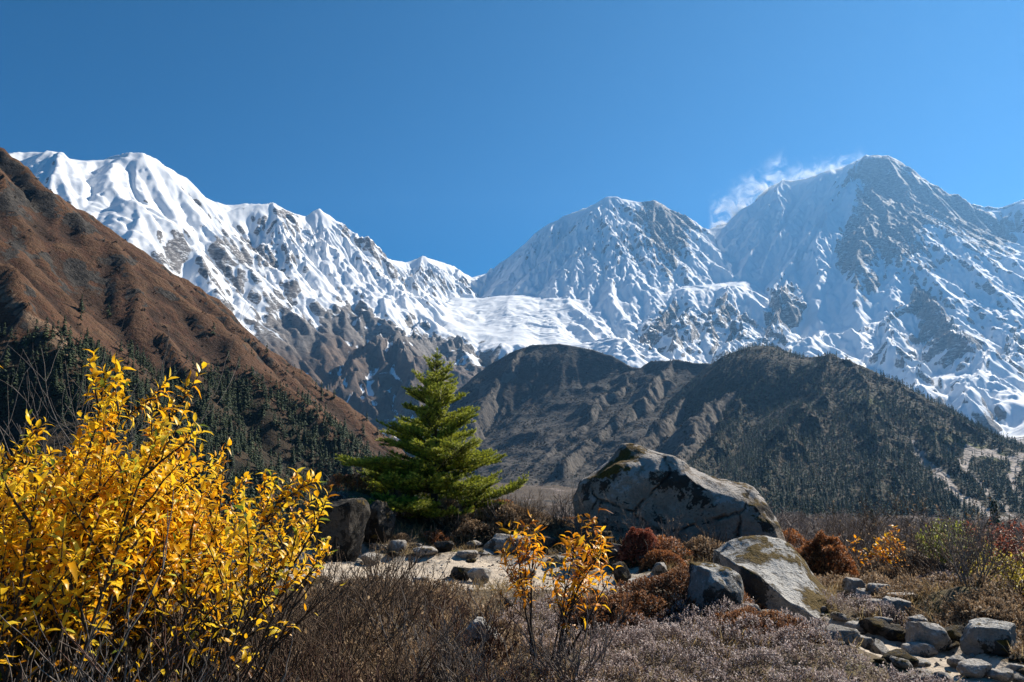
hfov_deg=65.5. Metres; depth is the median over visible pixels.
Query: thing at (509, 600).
rock
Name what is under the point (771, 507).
bare tree
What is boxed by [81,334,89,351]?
conifer
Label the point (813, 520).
bare wood
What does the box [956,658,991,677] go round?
stone
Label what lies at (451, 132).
sky
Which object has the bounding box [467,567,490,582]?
rock
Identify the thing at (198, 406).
conifer
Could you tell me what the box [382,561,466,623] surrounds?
bare bush
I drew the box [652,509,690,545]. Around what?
bare bush
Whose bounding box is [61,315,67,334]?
conifer
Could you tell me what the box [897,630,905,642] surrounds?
stone
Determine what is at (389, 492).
dwarf bush
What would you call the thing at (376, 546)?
stone
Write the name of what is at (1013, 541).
red shrub
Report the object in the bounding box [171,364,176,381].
conifer
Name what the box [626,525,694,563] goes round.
dwarf bush
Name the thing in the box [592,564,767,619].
dwarf bush
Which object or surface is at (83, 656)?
bare bush
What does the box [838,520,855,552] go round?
bare tree
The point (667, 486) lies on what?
boulder
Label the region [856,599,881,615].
stone
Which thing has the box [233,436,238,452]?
conifer
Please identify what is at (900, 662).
stone
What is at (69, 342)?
conifer
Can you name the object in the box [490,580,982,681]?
heath
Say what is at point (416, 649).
dry scrub
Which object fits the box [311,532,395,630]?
bare bush
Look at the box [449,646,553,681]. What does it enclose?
bare bush
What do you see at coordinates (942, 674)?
stone
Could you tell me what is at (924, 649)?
stone
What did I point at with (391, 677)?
bare bush
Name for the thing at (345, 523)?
rock
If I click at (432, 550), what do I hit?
stone
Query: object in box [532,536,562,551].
rock
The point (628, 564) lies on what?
stone
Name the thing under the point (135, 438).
conifer
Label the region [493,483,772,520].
bare wood
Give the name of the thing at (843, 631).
stone
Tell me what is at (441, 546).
stone
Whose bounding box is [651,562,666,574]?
stone
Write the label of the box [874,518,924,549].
bare tree
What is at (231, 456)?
conifer
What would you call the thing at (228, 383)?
conifer
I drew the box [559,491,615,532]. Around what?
bare bush
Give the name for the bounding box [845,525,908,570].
orange shrub
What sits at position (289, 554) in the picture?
willow shrub
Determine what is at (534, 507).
bare bush
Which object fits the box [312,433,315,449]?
conifer
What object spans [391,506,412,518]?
dwarf bush
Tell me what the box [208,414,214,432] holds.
conifer
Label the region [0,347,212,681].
willow shrub
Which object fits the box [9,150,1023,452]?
snow mountains
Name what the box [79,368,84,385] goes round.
conifer
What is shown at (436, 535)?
dwarf bush
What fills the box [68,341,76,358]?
conifer
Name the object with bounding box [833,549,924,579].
dwarf bush
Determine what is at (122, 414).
conifer
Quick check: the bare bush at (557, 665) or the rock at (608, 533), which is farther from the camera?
the rock at (608, 533)
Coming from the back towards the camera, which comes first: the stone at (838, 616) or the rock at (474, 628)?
the stone at (838, 616)
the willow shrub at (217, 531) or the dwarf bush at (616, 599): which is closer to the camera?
the willow shrub at (217, 531)
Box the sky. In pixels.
[0,0,1023,276]
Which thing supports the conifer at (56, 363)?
on the brown hill at (72, 260)
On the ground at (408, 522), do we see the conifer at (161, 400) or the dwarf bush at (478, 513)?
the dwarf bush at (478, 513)
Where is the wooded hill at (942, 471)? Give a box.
[662,346,1023,520]
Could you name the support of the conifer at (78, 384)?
on the brown hill at (72, 260)
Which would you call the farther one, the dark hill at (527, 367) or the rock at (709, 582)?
the dark hill at (527, 367)
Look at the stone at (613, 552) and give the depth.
12.24 m
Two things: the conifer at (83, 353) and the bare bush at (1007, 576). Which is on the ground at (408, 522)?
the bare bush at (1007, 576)
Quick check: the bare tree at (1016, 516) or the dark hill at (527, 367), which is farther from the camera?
the dark hill at (527, 367)
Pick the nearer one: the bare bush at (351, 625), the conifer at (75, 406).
the bare bush at (351, 625)
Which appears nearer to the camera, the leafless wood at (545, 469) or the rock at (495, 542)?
the rock at (495, 542)
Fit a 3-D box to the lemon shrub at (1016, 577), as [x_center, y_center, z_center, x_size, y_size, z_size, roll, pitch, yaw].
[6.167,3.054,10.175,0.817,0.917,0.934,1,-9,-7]
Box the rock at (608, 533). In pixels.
[575,530,612,560]
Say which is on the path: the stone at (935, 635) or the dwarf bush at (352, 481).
the stone at (935, 635)
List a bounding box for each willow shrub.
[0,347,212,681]
[0,400,326,681]
[0,458,336,681]
[8,437,347,681]
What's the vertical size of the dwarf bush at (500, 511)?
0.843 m
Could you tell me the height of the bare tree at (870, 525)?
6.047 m
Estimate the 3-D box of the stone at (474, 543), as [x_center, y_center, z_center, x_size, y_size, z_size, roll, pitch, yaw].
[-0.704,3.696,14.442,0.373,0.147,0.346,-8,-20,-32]
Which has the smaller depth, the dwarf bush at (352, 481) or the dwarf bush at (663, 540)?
the dwarf bush at (663, 540)
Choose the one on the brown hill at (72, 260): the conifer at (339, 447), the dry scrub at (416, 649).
the conifer at (339, 447)
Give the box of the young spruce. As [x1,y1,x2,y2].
[335,347,528,518]
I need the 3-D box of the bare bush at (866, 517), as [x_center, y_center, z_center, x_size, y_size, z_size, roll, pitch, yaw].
[5.797,3.042,13.172,1.457,1.545,1.647,-5,-10,30]
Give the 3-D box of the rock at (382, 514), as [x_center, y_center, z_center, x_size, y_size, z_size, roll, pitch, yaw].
[-2.391,3.226,14.095,0.586,0.820,0.714,-3,-9,20]
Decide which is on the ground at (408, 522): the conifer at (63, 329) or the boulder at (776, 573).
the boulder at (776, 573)
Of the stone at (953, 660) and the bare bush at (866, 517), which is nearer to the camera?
the stone at (953, 660)
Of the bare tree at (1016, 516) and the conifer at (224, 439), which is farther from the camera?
the conifer at (224, 439)
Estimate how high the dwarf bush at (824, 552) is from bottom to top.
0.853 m
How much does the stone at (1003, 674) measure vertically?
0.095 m
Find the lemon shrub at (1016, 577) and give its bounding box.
[959,544,1023,599]
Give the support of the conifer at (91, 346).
on the brown hill at (72, 260)
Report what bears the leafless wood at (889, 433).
on the wooded hill at (942, 471)
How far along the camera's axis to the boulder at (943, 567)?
12.43 m
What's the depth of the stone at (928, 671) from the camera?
5.75 m
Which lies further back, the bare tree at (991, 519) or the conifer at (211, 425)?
the conifer at (211, 425)
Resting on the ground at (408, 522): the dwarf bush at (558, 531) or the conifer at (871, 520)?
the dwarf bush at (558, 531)
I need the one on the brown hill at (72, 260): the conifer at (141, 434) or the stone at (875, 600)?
the conifer at (141, 434)
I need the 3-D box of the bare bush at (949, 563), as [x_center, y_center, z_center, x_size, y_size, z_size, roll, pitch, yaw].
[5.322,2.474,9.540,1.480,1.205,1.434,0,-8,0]
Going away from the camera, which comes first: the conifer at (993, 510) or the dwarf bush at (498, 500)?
the dwarf bush at (498, 500)
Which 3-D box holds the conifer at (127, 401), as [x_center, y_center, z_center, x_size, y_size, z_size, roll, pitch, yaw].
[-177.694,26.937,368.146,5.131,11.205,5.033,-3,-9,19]
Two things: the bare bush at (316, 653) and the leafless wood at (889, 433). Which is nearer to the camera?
the bare bush at (316, 653)
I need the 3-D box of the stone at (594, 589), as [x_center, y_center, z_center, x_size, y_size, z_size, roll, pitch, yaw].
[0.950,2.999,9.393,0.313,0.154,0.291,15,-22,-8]
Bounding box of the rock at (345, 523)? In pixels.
[313,498,370,561]
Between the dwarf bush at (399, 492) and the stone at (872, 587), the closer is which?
the stone at (872, 587)
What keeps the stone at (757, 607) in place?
on the ground at (408, 522)
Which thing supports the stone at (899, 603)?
on the ground at (408, 522)
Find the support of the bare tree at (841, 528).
on the valley floor
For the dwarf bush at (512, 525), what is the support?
on the ground at (408, 522)
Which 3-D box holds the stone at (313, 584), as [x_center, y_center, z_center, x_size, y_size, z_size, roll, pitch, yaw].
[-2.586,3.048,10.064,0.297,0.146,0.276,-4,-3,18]
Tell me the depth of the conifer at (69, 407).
339.16 m
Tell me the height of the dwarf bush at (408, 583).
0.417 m
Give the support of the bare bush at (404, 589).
on the ground at (408, 522)
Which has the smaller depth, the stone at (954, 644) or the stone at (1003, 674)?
the stone at (1003, 674)
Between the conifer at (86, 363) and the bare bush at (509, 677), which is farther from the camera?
the conifer at (86, 363)
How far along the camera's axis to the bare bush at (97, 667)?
2.50 m
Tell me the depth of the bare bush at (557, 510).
15.69 m
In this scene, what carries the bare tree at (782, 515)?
on the valley floor
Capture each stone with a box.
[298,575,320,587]
[359,552,381,563]
[372,544,385,549]
[387,551,399,556]
[388,540,406,551]
[413,546,437,556]
[413,576,428,581]
[434,541,453,551]
[456,550,477,558]
[464,540,482,547]
[466,558,475,562]
[479,548,494,554]
[517,568,536,577]
[520,551,536,558]
[548,555,567,563]
[580,588,601,593]
[608,549,618,556]
[609,544,620,551]
[624,561,632,567]
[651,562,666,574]
[741,603,760,611]
[812,624,859,644]
[830,612,849,620]
[843,577,865,594]
[843,621,866,634]
[853,635,872,650]
[855,588,875,600]
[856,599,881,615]
[858,617,889,635]
[866,583,890,595]
[870,638,888,654]
[873,616,892,623]
[873,658,886,663]
[878,624,903,640]
[880,596,911,620]
[881,649,918,667]
[887,592,917,600]
[889,656,913,669]
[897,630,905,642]
[899,672,931,681]
[901,642,937,657]
[905,615,927,622]
[905,621,951,652]
[914,668,932,673]
[917,658,930,666]
[929,671,950,681]
[944,625,964,642]
[946,640,959,650]
[947,655,964,667]
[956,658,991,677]
[987,668,1014,681]
[1007,663,1023,670]
[1009,654,1023,662]
[1013,671,1023,681]
[1015,667,1023,674]
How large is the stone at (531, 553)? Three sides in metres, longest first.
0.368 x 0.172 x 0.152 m
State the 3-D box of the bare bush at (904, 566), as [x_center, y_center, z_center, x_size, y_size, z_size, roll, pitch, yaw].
[5.037,2.474,9.933,1.216,1.481,1.806,8,-12,-44]
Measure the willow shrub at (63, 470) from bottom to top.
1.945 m
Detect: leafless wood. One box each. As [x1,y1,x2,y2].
[423,344,731,484]
[663,344,1023,518]
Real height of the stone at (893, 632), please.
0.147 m
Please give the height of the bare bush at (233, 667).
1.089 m
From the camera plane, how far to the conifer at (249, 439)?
440.05 m
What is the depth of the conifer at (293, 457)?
462.06 m
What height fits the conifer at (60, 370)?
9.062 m
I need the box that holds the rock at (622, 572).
[612,561,630,582]
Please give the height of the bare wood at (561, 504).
14.084 m
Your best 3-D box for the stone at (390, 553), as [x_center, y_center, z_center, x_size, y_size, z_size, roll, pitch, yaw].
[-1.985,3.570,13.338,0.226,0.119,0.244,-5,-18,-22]
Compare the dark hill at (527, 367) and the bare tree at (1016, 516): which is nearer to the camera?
the bare tree at (1016, 516)
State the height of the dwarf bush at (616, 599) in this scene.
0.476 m
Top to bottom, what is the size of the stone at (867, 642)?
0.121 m
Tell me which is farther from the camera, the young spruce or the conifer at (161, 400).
the conifer at (161, 400)
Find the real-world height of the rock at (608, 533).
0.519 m
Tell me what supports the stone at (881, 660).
on the ground at (408, 522)
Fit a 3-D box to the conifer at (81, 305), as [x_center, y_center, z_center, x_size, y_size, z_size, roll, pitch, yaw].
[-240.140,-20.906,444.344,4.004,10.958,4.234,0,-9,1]
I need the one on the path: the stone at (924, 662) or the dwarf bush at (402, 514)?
the stone at (924, 662)
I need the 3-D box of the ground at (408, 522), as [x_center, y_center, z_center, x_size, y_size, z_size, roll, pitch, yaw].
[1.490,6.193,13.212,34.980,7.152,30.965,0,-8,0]
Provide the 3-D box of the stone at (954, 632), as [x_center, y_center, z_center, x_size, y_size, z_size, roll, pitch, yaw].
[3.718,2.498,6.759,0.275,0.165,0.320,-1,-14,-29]
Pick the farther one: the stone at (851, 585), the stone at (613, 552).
the stone at (613, 552)
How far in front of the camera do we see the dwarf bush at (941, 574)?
9.27 m
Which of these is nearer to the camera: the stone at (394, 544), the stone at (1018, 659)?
the stone at (1018, 659)
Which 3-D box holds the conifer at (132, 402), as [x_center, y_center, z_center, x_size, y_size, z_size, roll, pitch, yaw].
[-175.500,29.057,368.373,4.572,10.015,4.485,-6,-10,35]
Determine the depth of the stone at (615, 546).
12.46 m
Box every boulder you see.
[573,443,785,544]
[713,535,840,624]
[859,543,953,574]
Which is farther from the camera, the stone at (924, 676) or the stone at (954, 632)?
the stone at (954, 632)
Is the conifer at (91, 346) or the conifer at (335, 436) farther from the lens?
the conifer at (335, 436)
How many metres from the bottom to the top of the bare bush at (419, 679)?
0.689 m
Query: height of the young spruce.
3.636 m
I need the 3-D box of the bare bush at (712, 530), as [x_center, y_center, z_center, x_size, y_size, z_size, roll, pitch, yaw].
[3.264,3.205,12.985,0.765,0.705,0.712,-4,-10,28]
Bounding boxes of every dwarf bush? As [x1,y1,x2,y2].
[304,576,454,607]
[312,467,380,496]
[322,487,355,503]
[374,486,417,498]
[381,488,412,497]
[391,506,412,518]
[391,530,410,541]
[419,524,450,543]
[420,493,477,530]
[429,504,478,538]
[444,528,479,542]
[447,517,503,542]
[454,507,507,533]
[481,492,538,531]
[486,495,514,519]
[500,518,528,531]
[501,506,569,534]
[550,590,675,645]
[553,525,575,538]
[557,517,573,526]
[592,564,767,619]
[615,527,660,567]
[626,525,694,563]
[638,548,686,573]
[672,531,726,563]
[703,605,828,647]
[779,517,813,547]
[798,530,860,578]
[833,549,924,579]
[911,560,992,588]
[932,587,1023,644]
[982,563,1023,583]
[1004,584,1023,612]
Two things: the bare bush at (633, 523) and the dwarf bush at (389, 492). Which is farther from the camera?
the dwarf bush at (389, 492)
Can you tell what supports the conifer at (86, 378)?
on the brown hill at (72, 260)
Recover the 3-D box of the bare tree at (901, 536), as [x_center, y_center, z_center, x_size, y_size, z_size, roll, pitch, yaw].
[14.918,9.146,31.513,1.827,3.837,2.859,-8,-12,44]
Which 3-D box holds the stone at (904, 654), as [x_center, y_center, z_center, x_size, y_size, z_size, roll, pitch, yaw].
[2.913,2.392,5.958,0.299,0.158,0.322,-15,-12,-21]
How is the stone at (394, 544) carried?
on the ground at (408, 522)
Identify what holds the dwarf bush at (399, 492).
on the ground at (408, 522)
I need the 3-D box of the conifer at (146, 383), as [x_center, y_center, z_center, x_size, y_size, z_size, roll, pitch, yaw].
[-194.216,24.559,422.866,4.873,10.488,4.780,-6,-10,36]
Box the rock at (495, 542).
[483,533,530,554]
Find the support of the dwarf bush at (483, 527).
on the ground at (408, 522)
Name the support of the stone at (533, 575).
on the path
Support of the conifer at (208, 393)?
on the brown hill at (72, 260)
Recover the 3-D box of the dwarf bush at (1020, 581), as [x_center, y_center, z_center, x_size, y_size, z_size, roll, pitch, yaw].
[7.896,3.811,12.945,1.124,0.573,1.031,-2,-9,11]
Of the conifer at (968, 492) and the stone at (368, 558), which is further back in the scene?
the conifer at (968, 492)
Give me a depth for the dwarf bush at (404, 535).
14.21 m
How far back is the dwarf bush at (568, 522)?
16.48 m
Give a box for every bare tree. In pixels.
[768,500,822,535]
[775,505,799,543]
[778,510,798,533]
[824,514,865,547]
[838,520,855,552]
[851,511,887,545]
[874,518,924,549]
[882,507,934,552]
[882,524,902,543]
[882,524,912,546]
[968,505,1021,552]
[985,512,1023,560]
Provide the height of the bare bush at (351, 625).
0.965 m
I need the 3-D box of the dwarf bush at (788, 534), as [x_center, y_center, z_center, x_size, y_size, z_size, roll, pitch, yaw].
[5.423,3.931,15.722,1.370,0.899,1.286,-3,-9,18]
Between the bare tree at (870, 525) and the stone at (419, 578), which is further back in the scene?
the bare tree at (870, 525)
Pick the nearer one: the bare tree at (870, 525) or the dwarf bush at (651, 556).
the dwarf bush at (651, 556)
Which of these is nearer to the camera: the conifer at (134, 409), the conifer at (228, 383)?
the conifer at (134, 409)
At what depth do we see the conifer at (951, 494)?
934.58 m
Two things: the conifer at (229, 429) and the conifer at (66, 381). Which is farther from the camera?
the conifer at (229, 429)
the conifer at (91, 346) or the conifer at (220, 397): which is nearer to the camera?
the conifer at (91, 346)
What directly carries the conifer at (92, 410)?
on the brown hill at (72, 260)
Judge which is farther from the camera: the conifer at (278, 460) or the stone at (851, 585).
the conifer at (278, 460)
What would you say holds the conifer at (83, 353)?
on the brown hill at (72, 260)
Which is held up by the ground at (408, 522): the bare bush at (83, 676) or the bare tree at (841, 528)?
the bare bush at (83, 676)
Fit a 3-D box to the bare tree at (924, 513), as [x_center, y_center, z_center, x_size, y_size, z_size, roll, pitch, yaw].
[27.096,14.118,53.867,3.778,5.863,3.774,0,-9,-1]
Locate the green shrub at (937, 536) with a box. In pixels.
[914,516,999,564]
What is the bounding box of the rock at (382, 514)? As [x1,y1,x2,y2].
[364,500,395,543]
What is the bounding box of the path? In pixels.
[46,544,1017,681]
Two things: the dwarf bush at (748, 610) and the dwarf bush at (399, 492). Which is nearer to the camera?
the dwarf bush at (748, 610)
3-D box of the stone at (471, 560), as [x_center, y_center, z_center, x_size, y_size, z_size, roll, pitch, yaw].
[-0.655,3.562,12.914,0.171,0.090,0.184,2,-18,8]
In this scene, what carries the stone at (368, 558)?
on the path
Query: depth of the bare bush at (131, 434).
6.01 m
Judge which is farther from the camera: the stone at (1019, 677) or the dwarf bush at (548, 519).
the dwarf bush at (548, 519)
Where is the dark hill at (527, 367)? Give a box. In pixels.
[407,344,738,502]
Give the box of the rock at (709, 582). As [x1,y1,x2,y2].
[686,562,743,616]
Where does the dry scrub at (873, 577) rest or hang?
on the ground at (408, 522)
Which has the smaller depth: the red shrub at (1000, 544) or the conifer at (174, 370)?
the red shrub at (1000, 544)
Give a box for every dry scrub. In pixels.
[21,574,651,681]
[806,560,1023,656]
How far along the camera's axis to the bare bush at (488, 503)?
15.80 m
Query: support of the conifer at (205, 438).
on the brown hill at (72, 260)
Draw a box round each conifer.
[0,303,399,529]
[50,371,58,389]
[53,350,59,368]
[57,356,63,374]
[57,375,62,393]
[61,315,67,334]
[61,390,67,408]
[64,398,73,415]
[65,369,69,386]
[66,336,70,353]
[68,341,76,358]
[72,394,79,413]
[73,371,78,390]
[75,380,80,398]
[77,340,85,359]
[78,383,83,400]
[79,294,84,312]
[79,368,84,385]
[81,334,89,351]
[81,358,88,379]
[81,389,90,409]
[85,367,89,384]
[87,393,97,415]
[88,337,93,353]
[119,409,127,428]
[124,387,131,408]
[129,393,134,411]
[132,372,140,390]
[132,401,137,419]
[132,425,137,445]
[137,425,144,441]
[144,378,149,394]
[156,386,162,406]
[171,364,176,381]
[192,396,200,412]
[202,450,208,470]
[203,430,208,449]
[205,382,211,399]
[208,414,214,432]
[217,387,224,403]
[221,435,226,447]
[226,374,230,390]
[226,389,231,406]
[227,416,232,433]
[227,445,235,464]
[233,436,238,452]
[239,432,242,448]
[248,431,252,448]
[262,394,269,410]
[275,453,282,470]
[290,446,295,463]
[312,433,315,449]
[332,428,337,444]
[337,433,342,449]
[866,509,875,544]
[949,489,953,499]
[966,484,971,496]
[987,499,1006,558]
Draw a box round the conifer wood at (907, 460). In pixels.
[660,342,1023,523]
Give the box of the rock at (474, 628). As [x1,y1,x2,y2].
[463,617,502,658]
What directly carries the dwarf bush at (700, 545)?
on the ground at (408, 522)
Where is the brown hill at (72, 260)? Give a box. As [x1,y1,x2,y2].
[0,147,570,533]
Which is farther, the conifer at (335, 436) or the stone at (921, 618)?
the conifer at (335, 436)
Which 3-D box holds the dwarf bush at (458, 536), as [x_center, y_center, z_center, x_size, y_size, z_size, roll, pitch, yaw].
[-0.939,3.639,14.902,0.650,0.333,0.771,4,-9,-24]
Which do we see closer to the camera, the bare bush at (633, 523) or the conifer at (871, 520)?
the bare bush at (633, 523)
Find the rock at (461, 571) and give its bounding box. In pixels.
[449,566,470,579]
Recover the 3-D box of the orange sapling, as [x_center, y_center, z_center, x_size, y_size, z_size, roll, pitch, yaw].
[0.357,1.823,5.791,0.834,1.217,1.153,5,-10,-31]
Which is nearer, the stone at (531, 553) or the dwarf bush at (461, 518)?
the stone at (531, 553)
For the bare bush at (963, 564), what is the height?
0.898 m
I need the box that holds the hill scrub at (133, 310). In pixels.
[0,178,403,510]
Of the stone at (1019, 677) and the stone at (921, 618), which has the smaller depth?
the stone at (1019, 677)
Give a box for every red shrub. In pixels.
[962,517,1023,583]
[986,526,1023,566]
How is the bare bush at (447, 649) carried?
on the ground at (408, 522)
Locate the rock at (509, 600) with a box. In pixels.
[503,596,522,612]
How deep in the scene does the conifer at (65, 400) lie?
340.96 m
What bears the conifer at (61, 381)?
on the brown hill at (72, 260)
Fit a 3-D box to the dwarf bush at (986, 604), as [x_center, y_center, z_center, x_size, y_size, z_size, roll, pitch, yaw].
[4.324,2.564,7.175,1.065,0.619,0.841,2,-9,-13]
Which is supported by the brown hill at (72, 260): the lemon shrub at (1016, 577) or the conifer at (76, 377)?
the conifer at (76, 377)
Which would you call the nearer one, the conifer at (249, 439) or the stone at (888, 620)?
the stone at (888, 620)
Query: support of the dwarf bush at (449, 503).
on the ground at (408, 522)
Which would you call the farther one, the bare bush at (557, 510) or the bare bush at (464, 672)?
the bare bush at (557, 510)
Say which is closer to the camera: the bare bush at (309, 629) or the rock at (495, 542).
the bare bush at (309, 629)
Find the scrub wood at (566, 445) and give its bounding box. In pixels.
[459,348,712,487]
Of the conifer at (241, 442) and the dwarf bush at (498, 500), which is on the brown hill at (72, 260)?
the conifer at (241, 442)
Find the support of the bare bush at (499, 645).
on the ground at (408, 522)
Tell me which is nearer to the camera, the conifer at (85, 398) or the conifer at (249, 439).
the conifer at (85, 398)
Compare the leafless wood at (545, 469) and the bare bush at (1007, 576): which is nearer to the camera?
the bare bush at (1007, 576)
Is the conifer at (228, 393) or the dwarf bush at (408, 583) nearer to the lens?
the dwarf bush at (408, 583)
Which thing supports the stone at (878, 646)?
on the path
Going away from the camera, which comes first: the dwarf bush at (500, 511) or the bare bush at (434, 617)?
the bare bush at (434, 617)
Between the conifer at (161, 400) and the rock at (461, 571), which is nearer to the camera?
the rock at (461, 571)
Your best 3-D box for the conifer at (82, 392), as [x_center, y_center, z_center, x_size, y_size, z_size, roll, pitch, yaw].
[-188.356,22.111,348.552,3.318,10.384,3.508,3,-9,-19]
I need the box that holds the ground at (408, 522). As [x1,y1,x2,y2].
[32,491,1023,681]
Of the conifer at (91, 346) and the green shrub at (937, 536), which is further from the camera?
the conifer at (91, 346)
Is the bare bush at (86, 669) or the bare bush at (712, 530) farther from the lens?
the bare bush at (712, 530)
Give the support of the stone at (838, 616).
on the ground at (408, 522)
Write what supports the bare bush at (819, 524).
on the ground at (408, 522)
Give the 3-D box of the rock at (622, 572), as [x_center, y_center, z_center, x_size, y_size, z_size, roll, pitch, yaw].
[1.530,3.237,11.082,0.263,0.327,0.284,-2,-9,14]
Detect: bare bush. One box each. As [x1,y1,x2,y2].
[0,297,278,625]
[0,490,299,681]
[14,609,195,681]
[22,591,252,681]
[47,587,241,681]
[99,619,343,681]
[146,490,365,681]
[194,507,365,681]
[222,510,374,681]
[228,555,433,681]
[232,606,407,681]
[289,542,430,671]
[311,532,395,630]
[320,626,437,681]
[335,525,460,653]
[336,568,504,681]
[346,574,496,681]
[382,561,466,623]
[403,569,489,645]
[414,623,536,681]
[440,576,528,668]
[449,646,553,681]
[472,497,501,510]
[499,490,546,528]
[511,588,630,681]
[531,478,575,527]
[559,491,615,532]
[600,492,654,539]
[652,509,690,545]
[694,516,731,551]
[789,488,858,545]
[811,484,908,565]
[848,529,922,572]
[851,481,1008,578]
[873,497,1023,581]
[929,498,1016,588]
[942,522,1023,601]
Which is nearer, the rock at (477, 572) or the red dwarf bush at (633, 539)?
the rock at (477, 572)
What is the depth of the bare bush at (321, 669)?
3.73 m
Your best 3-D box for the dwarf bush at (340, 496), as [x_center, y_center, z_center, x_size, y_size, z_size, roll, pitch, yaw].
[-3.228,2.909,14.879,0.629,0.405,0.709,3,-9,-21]
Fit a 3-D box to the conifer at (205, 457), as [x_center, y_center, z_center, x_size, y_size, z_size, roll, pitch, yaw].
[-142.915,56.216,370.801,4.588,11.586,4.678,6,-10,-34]
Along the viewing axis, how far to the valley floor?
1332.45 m
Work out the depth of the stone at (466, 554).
13.28 m
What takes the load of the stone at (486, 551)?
on the ground at (408, 522)
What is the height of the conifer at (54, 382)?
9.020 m
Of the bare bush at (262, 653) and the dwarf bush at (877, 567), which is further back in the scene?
the dwarf bush at (877, 567)
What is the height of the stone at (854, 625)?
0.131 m
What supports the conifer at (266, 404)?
on the brown hill at (72, 260)
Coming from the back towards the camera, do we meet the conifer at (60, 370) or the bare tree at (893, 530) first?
the conifer at (60, 370)
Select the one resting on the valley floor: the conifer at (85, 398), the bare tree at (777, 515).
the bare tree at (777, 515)
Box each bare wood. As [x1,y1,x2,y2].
[456,483,572,519]
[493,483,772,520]
[774,508,1023,552]
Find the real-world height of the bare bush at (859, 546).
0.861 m
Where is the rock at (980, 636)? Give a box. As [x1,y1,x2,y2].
[959,618,1016,655]
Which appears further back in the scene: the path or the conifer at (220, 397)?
the conifer at (220, 397)
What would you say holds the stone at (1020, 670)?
on the ground at (408, 522)
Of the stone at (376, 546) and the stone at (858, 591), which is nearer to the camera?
the stone at (858, 591)
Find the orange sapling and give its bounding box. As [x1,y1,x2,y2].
[493,508,620,671]
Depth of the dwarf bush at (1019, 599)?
7.85 m
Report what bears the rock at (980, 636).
on the ground at (408, 522)
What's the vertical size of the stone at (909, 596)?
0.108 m
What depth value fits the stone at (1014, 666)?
5.85 m
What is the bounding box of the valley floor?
[446,475,1023,580]
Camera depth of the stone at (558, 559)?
12.29 m
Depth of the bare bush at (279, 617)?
5.11 m
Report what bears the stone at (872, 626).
on the path
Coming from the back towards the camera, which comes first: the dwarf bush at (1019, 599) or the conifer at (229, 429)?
the conifer at (229, 429)

